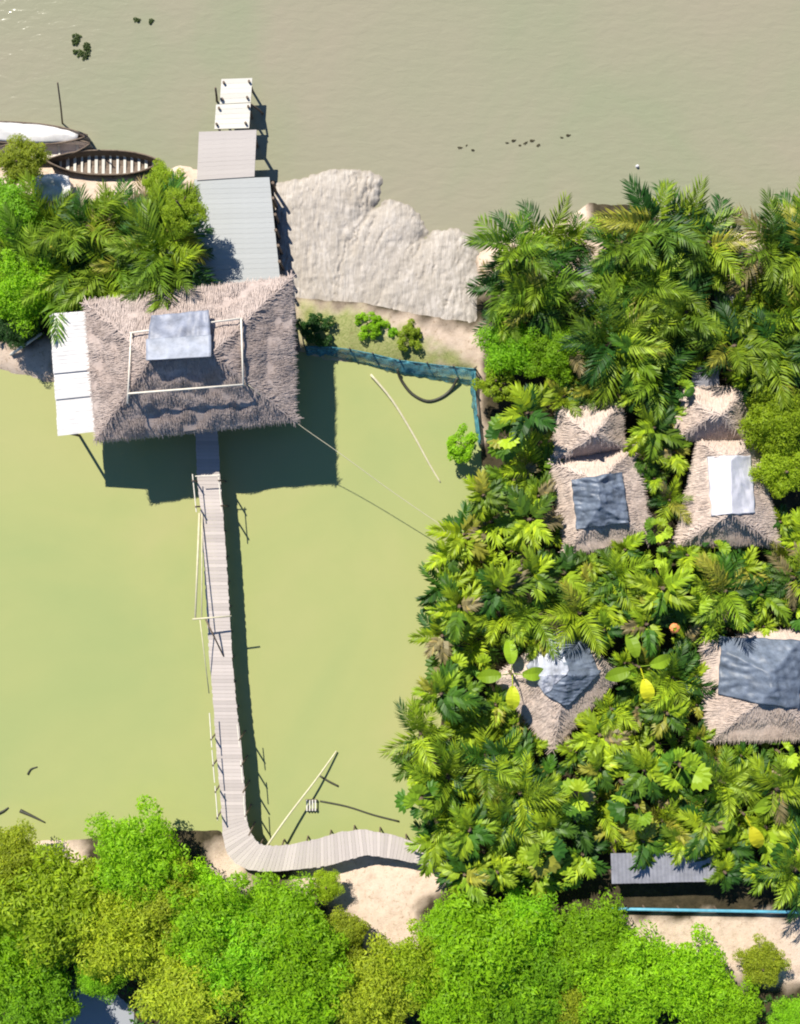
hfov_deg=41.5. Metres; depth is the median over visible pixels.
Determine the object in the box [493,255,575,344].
nipa palm
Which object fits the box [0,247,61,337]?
leafy tree
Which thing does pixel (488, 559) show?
nipa palm
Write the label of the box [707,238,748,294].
nipa palm
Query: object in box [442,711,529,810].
nipa palm
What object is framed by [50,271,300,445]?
thatched hall
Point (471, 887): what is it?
nipa palm
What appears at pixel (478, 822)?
nipa palm
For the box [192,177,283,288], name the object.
jetty
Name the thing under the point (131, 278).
nipa palm
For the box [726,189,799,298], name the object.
nipa palm
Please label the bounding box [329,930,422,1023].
mangrove tree
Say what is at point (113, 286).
nipa palm
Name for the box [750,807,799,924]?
nipa palm
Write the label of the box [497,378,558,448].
nipa palm
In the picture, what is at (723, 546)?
fan palm
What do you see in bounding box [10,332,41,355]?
fallen branch
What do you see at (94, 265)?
nipa palm
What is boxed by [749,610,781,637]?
nipa palm
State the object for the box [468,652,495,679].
fan palm
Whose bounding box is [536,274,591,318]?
nipa palm
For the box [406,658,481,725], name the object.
nipa palm
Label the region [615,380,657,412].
nipa palm
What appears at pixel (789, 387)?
nipa palm
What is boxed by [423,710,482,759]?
nipa palm
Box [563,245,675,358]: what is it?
nipa palm
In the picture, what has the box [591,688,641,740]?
nipa palm
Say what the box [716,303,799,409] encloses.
nipa palm
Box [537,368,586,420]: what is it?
nipa palm
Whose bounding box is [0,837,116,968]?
mangrove tree
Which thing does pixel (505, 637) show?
fan palm
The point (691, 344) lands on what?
nipa palm
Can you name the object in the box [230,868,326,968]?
mangrove tree
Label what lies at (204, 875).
mangrove tree
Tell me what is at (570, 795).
nipa palm
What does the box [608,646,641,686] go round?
nipa palm
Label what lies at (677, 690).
nipa palm
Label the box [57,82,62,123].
mooring post
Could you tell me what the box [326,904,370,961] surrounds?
mangrove tree
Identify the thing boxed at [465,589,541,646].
nipa palm
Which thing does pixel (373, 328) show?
shrub
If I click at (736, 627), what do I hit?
fan palm
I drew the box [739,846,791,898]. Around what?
nipa palm
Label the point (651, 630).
nipa palm
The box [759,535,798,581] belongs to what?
nipa palm
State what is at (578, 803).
fan palm
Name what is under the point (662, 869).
tin shed
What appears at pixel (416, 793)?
fan palm
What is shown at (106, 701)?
pond
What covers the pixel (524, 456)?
nipa palm
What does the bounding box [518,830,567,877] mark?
fan palm
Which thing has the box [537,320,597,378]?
nipa palm
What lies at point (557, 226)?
nipa palm
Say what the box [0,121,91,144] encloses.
wooden boat
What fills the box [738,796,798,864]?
nipa palm
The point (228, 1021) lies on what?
undergrowth
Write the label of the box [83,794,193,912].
mangrove tree
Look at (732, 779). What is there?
nipa palm
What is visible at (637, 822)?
fan palm
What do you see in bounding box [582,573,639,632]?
nipa palm
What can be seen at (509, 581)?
nipa palm
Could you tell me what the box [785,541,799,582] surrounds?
nipa palm
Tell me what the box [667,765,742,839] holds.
nipa palm
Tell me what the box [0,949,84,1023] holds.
mangrove tree
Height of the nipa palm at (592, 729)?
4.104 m
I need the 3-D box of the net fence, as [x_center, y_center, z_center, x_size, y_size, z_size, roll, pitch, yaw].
[0.394,-8.061,59.800,11.439,1.602,3.844,28,90,0]
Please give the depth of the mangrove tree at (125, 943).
56.09 m
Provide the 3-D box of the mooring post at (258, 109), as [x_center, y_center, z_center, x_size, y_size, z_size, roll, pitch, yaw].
[-7.977,-22.618,59.351,0.679,1.935,0.135,-9,90,0]
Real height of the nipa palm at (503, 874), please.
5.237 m
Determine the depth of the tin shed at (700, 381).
57.65 m
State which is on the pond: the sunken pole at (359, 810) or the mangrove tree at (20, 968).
the sunken pole at (359, 810)
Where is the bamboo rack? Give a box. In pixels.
[126,317,244,403]
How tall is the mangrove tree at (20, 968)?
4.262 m
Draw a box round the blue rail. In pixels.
[619,905,799,913]
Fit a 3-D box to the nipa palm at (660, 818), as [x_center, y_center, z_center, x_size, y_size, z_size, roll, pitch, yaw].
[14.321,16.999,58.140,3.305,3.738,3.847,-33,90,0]
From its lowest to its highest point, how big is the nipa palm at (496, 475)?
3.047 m
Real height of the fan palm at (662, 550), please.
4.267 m
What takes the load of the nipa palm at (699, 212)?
on the ground
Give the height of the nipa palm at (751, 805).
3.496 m
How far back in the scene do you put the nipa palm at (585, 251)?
56.92 m
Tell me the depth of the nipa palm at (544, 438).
57.55 m
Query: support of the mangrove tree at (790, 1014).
on the ground
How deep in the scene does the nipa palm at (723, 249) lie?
55.75 m
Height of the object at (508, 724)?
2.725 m
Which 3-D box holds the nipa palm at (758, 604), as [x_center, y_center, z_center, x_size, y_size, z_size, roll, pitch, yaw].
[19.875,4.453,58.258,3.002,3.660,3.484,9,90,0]
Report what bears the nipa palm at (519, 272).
on the ground
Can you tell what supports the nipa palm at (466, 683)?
on the ground
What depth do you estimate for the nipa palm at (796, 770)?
57.30 m
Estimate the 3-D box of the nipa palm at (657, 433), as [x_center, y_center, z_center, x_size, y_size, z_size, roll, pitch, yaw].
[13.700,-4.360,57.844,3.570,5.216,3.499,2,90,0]
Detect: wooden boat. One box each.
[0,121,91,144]
[0,140,92,159]
[46,149,160,175]
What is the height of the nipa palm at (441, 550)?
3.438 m
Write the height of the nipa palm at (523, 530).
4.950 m
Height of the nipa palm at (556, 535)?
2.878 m
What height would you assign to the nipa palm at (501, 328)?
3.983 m
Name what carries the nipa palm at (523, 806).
on the ground
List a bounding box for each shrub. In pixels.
[295,312,335,346]
[354,311,390,340]
[387,326,397,336]
[397,318,422,351]
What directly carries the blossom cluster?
on the ground
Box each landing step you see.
[214,103,252,130]
[220,78,253,108]
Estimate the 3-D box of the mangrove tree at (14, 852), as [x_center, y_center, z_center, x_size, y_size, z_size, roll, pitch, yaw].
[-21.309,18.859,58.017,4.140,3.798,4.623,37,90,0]
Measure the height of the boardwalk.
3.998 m
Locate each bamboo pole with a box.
[267,751,336,844]
[370,374,440,482]
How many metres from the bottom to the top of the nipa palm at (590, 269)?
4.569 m
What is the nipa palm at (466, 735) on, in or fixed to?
on the ground
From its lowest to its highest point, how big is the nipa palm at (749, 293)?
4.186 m
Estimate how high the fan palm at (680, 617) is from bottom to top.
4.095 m
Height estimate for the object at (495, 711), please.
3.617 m
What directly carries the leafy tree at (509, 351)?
on the ground
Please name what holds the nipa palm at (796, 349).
on the ground
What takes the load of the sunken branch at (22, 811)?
in the pond
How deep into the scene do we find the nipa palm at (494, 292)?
57.36 m
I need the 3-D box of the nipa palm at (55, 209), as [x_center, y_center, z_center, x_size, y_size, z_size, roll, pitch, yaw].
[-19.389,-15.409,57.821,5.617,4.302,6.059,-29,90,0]
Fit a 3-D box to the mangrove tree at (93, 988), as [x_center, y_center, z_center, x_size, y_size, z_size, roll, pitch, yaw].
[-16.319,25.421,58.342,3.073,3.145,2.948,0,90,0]
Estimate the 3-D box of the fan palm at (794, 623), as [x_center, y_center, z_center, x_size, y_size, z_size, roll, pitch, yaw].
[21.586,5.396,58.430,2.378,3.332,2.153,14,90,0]
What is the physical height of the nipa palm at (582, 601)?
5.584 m
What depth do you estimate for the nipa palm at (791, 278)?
55.58 m
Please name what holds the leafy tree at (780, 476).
on the ground
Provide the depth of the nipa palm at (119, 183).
57.05 m
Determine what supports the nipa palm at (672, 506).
on the ground
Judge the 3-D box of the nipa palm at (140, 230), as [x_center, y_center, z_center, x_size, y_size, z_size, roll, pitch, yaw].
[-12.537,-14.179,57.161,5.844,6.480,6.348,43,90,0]
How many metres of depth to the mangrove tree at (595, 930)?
56.82 m
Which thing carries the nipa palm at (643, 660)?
on the ground
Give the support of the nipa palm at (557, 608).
on the ground
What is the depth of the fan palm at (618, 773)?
56.27 m
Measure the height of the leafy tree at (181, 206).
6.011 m
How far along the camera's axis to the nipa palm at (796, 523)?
56.88 m
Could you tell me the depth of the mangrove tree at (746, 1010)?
56.72 m
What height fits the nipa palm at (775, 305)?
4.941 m
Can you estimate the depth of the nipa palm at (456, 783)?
56.01 m
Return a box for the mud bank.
[273,169,478,322]
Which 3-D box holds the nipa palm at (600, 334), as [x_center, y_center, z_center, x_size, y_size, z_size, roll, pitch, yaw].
[11.270,-8.765,57.223,5.818,6.581,6.199,38,90,0]
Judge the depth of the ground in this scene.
59.36 m
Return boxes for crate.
[305,799,316,810]
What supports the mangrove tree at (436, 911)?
on the ground
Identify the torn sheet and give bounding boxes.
[30,174,71,200]
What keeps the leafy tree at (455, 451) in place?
on the ground
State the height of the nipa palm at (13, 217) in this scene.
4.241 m
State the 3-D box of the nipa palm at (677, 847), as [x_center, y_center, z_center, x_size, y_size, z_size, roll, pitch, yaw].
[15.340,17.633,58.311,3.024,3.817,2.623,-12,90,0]
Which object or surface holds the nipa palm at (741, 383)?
on the ground
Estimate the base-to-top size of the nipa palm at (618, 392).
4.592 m
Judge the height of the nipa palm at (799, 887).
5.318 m
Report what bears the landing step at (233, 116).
in the river
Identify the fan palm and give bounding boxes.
[394,775,443,820]
[425,645,470,684]
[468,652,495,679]
[484,412,525,461]
[496,536,527,566]
[500,633,525,654]
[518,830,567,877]
[548,859,582,890]
[552,775,595,822]
[601,767,647,804]
[607,786,652,831]
[638,729,677,757]
[642,546,673,568]
[644,517,672,543]
[652,747,712,791]
[662,581,717,627]
[668,371,694,400]
[698,539,730,561]
[721,604,754,633]
[760,740,799,768]
[770,809,799,864]
[773,593,799,630]
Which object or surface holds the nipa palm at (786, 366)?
on the ground
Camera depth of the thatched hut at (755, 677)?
56.72 m
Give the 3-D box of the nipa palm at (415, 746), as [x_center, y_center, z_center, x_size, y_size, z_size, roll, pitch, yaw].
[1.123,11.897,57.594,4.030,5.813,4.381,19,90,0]
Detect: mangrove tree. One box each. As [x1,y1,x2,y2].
[0,818,51,897]
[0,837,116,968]
[0,897,65,1005]
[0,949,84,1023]
[64,885,163,985]
[73,954,129,1004]
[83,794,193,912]
[125,854,212,946]
[128,935,251,1023]
[156,870,269,969]
[170,855,232,926]
[180,890,285,1017]
[223,915,357,1023]
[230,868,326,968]
[239,892,350,1011]
[307,868,345,905]
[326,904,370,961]
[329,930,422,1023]
[372,918,458,1010]
[397,945,498,1023]
[412,888,481,947]
[416,884,553,1023]
[480,942,572,1023]
[497,883,560,966]
[530,976,597,1023]
[545,887,654,1003]
[568,919,683,1023]
[642,922,743,1023]
[690,965,765,1023]
[731,933,791,988]
[766,994,799,1023]
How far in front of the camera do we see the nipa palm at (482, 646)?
57.78 m
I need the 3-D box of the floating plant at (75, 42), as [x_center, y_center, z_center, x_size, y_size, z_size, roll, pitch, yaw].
[-18.099,-26.403,59.934,1.125,0.203,1.568,0,90,0]
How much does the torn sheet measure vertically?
0.439 m
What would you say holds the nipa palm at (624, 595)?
on the ground
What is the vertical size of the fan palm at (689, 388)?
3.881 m
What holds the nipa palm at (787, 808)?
on the ground
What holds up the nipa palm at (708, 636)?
on the ground
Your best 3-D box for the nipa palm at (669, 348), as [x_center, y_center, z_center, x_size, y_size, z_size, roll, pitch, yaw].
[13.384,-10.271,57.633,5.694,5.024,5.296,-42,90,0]
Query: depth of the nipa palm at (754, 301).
56.74 m
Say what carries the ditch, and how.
on the ground
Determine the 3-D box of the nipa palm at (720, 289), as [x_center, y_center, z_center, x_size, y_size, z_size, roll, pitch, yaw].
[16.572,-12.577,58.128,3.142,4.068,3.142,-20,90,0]
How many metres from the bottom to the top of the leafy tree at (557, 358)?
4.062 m
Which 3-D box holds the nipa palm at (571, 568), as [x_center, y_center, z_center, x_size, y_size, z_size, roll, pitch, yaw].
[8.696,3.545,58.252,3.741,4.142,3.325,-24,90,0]
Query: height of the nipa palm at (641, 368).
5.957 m
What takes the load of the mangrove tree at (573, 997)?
on the ground
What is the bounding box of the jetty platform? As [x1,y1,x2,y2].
[197,130,258,180]
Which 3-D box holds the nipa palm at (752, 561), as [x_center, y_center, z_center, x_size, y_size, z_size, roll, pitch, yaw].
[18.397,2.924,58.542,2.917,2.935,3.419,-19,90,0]
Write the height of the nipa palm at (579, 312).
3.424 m
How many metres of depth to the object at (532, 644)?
57.00 m
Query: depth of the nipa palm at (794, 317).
55.74 m
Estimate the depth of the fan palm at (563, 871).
57.39 m
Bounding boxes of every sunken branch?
[19,809,44,822]
[320,775,338,786]
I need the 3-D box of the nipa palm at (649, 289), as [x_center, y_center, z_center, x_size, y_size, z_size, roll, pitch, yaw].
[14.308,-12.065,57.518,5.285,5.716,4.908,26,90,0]
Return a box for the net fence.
[303,344,481,445]
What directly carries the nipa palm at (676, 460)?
on the ground
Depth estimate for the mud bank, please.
59.57 m
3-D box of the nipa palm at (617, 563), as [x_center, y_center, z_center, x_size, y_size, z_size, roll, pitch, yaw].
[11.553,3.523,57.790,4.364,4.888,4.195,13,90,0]
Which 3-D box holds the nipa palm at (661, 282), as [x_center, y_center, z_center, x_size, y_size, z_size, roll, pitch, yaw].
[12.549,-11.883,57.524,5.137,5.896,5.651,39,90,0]
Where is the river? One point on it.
(404, 99)
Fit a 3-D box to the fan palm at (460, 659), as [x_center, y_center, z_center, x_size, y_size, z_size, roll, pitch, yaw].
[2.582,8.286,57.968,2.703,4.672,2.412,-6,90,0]
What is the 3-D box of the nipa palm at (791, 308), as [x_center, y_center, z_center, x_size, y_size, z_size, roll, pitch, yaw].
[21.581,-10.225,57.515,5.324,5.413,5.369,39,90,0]
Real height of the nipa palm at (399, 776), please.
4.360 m
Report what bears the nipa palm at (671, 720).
on the ground
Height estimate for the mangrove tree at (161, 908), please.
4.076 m
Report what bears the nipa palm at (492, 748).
on the ground
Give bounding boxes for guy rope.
[244,382,450,531]
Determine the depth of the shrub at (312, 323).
58.87 m
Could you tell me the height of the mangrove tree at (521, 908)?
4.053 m
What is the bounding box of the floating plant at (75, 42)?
[71,33,90,60]
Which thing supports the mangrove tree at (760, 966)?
on the ground
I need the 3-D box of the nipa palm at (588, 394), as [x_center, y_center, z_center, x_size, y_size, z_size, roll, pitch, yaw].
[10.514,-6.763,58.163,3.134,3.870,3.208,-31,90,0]
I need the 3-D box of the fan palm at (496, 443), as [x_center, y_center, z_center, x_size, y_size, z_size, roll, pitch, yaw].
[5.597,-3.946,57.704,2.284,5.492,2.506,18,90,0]
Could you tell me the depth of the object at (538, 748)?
57.52 m
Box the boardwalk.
[192,429,447,871]
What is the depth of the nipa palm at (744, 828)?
57.67 m
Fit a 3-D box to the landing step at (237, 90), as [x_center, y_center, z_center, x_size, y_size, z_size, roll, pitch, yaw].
[-9.108,-23.386,60.040,1.806,3.121,1.443,0,90,0]
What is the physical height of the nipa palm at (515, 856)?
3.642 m
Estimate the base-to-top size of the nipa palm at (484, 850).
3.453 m
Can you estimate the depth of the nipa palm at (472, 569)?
57.88 m
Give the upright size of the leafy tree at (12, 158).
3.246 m
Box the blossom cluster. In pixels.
[661,622,679,632]
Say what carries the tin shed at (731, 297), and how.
on the ground
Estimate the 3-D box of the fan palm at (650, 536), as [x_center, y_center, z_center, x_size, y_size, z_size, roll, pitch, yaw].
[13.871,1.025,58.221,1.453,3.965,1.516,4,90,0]
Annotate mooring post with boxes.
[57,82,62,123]
[215,87,217,101]
[251,103,263,114]
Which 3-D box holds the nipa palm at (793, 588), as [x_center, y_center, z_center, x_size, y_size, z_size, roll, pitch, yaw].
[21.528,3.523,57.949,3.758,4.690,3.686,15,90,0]
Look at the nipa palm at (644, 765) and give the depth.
56.08 m
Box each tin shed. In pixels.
[572,265,595,306]
[609,849,717,883]
[687,365,718,387]
[711,282,735,312]
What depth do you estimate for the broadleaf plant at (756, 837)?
55.87 m
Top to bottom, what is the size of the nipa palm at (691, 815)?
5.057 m
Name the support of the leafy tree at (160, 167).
on the ground
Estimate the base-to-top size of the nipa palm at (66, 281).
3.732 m
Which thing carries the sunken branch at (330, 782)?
on the pond
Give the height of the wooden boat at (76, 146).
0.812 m
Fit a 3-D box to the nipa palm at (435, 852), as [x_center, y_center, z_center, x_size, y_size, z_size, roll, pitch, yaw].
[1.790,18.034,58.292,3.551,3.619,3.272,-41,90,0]
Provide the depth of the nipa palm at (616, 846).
57.38 m
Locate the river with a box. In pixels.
[0,0,799,252]
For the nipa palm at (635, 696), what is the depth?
57.45 m
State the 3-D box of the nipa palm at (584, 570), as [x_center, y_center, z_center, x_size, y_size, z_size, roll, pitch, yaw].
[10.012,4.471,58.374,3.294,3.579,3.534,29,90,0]
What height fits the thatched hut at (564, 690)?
4.535 m
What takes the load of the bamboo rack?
on the thatched hall
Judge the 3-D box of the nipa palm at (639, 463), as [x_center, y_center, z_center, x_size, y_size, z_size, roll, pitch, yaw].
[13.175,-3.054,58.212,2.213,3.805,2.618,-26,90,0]
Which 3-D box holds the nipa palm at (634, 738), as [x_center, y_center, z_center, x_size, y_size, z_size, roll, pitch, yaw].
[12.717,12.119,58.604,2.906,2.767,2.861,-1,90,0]
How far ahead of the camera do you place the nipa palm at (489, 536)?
57.37 m
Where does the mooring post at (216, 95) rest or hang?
in the river
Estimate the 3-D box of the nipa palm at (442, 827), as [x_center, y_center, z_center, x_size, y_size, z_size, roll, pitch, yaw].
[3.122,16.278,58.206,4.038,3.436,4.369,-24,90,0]
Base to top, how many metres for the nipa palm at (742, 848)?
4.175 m
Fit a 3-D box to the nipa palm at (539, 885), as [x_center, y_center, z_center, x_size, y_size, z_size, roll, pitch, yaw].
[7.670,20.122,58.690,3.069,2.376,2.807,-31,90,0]
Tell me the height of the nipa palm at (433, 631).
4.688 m
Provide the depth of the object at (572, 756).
56.76 m
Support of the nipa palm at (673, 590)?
on the ground
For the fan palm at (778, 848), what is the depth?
56.31 m
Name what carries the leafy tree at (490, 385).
on the ground
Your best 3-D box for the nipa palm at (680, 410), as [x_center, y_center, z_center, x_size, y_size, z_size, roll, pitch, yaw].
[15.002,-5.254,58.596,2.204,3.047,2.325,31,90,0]
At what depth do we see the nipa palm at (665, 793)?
57.53 m
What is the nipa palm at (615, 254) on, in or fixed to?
on the ground
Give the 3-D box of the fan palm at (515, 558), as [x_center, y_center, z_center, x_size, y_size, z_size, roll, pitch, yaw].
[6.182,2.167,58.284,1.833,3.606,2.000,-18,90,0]
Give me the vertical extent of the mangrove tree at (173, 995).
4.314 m
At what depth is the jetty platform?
57.95 m
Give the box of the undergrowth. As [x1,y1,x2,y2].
[0,199,797,1023]
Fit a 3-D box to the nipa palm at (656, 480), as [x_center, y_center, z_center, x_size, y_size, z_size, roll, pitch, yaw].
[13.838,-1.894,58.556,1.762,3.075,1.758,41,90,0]
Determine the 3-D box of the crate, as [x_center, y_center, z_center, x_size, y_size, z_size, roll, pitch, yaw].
[-5.026,16.592,59.822,0.660,0.225,0.620,0,90,0]
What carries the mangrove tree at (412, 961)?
on the ground
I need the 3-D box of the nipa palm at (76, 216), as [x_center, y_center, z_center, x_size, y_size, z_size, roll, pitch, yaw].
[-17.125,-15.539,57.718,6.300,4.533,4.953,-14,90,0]
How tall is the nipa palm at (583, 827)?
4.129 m
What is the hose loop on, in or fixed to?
hanging from the net fence
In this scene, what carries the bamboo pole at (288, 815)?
attached to the boardwalk
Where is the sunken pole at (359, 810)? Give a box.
[320,800,398,821]
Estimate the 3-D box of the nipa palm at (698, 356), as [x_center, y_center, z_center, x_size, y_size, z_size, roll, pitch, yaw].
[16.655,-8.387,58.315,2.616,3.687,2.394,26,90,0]
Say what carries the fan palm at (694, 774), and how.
on the ground
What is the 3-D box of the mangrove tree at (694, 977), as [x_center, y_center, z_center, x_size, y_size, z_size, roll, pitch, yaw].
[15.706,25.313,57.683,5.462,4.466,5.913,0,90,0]
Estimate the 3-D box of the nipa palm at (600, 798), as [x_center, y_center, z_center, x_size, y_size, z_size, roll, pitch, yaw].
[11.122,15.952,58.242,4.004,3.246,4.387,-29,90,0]
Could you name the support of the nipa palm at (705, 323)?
on the ground
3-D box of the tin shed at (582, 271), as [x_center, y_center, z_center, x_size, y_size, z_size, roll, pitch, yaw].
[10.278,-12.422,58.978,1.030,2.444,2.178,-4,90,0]
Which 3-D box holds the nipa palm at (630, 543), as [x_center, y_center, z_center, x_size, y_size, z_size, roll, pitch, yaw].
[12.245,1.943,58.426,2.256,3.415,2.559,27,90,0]
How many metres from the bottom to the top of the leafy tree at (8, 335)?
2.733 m
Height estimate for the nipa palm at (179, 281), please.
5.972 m
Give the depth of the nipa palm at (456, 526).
57.26 m
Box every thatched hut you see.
[493,629,616,754]
[547,442,651,556]
[551,399,627,463]
[670,439,784,549]
[672,384,749,442]
[698,628,799,745]
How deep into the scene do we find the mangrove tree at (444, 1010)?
56.16 m
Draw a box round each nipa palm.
[0,202,75,319]
[1,167,99,267]
[6,219,98,346]
[23,184,130,264]
[36,225,108,304]
[48,199,146,310]
[53,239,139,314]
[78,178,146,266]
[89,249,190,294]
[96,175,202,244]
[97,225,173,299]
[100,193,216,298]
[117,170,210,292]
[117,226,220,313]
[377,696,455,776]
[391,743,440,788]
[399,736,486,821]
[404,812,462,878]
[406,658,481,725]
[407,609,475,666]
[415,549,479,614]
[421,773,480,843]
[422,533,474,574]
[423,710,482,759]
[424,570,485,643]
[425,500,490,562]
[434,848,492,906]
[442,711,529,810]
[443,665,490,719]
[446,797,499,860]
[447,607,510,669]
[448,699,506,757]
[453,827,518,885]
[455,781,502,817]
[457,563,501,610]
[460,497,525,556]
[461,207,575,286]
[461,469,509,522]
[462,544,506,582]
[465,243,550,325]
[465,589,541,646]
[472,291,529,344]
[473,844,521,894]
[474,560,535,619]
[475,750,568,845]
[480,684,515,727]
[480,727,547,796]
[481,452,540,509]
[481,789,547,856]
[484,238,599,316]
[491,816,549,878]
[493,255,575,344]
[493,483,563,551]
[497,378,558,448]
[497,586,564,660]
[498,543,565,604]
[499,424,566,500]
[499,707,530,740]
[507,191,587,278]
[514,854,565,902]
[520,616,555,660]
[521,471,557,518]
[523,429,554,462]
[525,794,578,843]
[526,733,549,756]
[528,588,588,631]
[530,770,577,828]
[531,543,589,606]
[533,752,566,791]
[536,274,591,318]
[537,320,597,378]
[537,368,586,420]
[539,578,608,656]
[541,521,562,549]
[547,210,598,266]
[550,798,597,856]
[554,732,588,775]
[556,270,669,411]
[559,560,611,614]
[560,826,611,885]
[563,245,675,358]
[564,367,620,411]
[564,707,633,764]
[565,296,613,340]
[570,762,631,843]
[574,549,609,583]
[576,253,637,304]
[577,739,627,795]
[578,546,653,618]
[581,214,671,279]
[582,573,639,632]
[582,607,624,651]
[585,349,648,410]
[587,244,691,338]
[589,173,710,271]
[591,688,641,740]
[591,803,643,857]
[598,530,646,564]
[599,184,725,304]
[602,323,667,396]
[604,564,665,622]
[606,712,651,758]
[608,286,696,370]
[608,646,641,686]
[612,748,663,802]
[613,680,656,739]
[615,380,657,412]
[615,817,669,872]
[619,595,673,658]
[620,637,678,690]
[622,245,709,327]
[623,320,700,425]
[623,399,686,461]
[623,562,698,619]
[626,430,669,476]
[631,175,743,285]
[631,636,717,717]
[635,791,693,852]
[637,686,691,738]
[641,463,669,493]
[642,265,726,343]
[646,475,693,530]
[647,299,708,383]
[652,759,696,813]
[655,430,692,475]
[659,193,757,285]
[659,814,693,866]
[665,394,686,427]
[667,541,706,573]
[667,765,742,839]
[668,621,701,653]
[674,592,728,644]
[674,660,709,694]
[674,797,733,860]
[676,546,744,599]
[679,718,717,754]
[681,300,781,380]
[682,338,728,377]
[685,258,731,307]
[686,693,705,719]
[687,549,762,633]
[695,816,756,873]
[697,744,765,823]
[699,287,755,341]
[699,741,732,775]
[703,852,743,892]
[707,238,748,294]
[711,808,758,846]
[713,545,769,591]
[714,747,785,815]
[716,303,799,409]
[717,260,799,376]
[719,234,798,334]
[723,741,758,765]
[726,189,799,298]
[729,358,764,404]
[737,751,799,826]
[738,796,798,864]
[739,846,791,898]
[741,561,791,623]
[744,265,799,377]
[745,249,798,340]
[747,180,799,251]
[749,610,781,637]
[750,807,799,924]
[754,371,799,400]
[756,194,799,307]
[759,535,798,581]
[760,542,799,609]
[765,784,799,844]
[769,746,799,793]
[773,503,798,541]
[776,341,799,382]
[777,283,799,330]
[777,507,799,561]
[780,316,799,369]
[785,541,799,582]
[787,873,799,907]
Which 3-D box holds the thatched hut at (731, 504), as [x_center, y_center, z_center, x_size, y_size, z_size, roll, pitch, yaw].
[17.803,-1.008,57.870,6.367,4.661,6.391,0,90,0]
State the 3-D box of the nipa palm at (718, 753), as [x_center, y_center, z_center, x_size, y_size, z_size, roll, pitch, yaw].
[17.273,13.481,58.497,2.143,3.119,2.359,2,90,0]
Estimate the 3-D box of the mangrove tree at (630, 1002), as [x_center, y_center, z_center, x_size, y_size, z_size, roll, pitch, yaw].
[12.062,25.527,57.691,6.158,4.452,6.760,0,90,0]
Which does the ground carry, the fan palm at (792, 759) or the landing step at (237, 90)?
the fan palm at (792, 759)
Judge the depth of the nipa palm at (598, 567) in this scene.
56.87 m
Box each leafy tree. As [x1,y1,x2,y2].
[0,133,52,184]
[0,175,48,246]
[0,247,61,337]
[0,308,39,349]
[141,158,184,203]
[160,183,209,238]
[446,422,478,463]
[470,367,522,402]
[471,310,539,378]
[522,324,588,387]
[737,385,799,458]
[748,439,799,499]
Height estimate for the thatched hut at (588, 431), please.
4.871 m
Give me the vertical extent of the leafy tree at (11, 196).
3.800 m
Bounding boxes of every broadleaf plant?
[477,639,542,709]
[605,633,669,701]
[714,781,771,847]
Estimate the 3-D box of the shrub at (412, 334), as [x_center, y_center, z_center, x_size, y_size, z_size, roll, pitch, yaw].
[0.553,-9.940,59.321,1.515,1.166,1.940,0,90,0]
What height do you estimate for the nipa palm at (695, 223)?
4.483 m
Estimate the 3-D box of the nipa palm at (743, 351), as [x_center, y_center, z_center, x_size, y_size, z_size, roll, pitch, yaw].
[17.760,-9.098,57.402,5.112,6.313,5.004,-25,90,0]
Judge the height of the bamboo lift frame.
1.361 m
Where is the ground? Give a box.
[0,165,799,1023]
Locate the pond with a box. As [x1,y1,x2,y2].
[0,352,484,856]
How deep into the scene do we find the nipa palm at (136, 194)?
56.87 m
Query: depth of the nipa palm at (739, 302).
56.95 m
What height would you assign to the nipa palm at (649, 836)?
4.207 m
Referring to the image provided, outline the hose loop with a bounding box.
[396,368,458,402]
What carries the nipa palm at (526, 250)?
on the ground
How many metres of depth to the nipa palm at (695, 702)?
57.59 m
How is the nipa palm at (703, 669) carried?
on the ground
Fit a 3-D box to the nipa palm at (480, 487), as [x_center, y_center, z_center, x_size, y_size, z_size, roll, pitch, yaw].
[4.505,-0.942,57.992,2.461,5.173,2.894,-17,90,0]
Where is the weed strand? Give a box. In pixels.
[505,139,539,146]
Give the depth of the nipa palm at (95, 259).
56.44 m
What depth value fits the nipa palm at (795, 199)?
57.32 m
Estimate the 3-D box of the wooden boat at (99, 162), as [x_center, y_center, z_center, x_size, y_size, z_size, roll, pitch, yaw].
[-16.606,-19.667,59.549,6.469,0.862,1.473,1,90,0]
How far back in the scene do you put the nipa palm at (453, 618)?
56.01 m
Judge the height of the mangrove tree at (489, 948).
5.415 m
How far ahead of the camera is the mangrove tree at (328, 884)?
57.83 m
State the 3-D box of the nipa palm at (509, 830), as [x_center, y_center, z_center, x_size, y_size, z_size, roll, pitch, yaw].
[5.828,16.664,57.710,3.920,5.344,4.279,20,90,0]
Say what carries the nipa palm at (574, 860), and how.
on the ground
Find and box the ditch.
[61,988,133,1023]
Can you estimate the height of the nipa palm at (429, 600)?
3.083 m
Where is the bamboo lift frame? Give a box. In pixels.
[192,513,231,691]
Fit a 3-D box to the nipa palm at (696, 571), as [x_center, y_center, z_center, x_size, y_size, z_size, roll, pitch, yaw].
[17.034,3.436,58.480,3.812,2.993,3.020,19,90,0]
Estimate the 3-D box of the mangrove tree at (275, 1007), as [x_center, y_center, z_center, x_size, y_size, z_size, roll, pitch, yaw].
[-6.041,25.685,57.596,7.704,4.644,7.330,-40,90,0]
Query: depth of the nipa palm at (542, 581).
55.74 m
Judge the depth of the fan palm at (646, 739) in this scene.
57.63 m

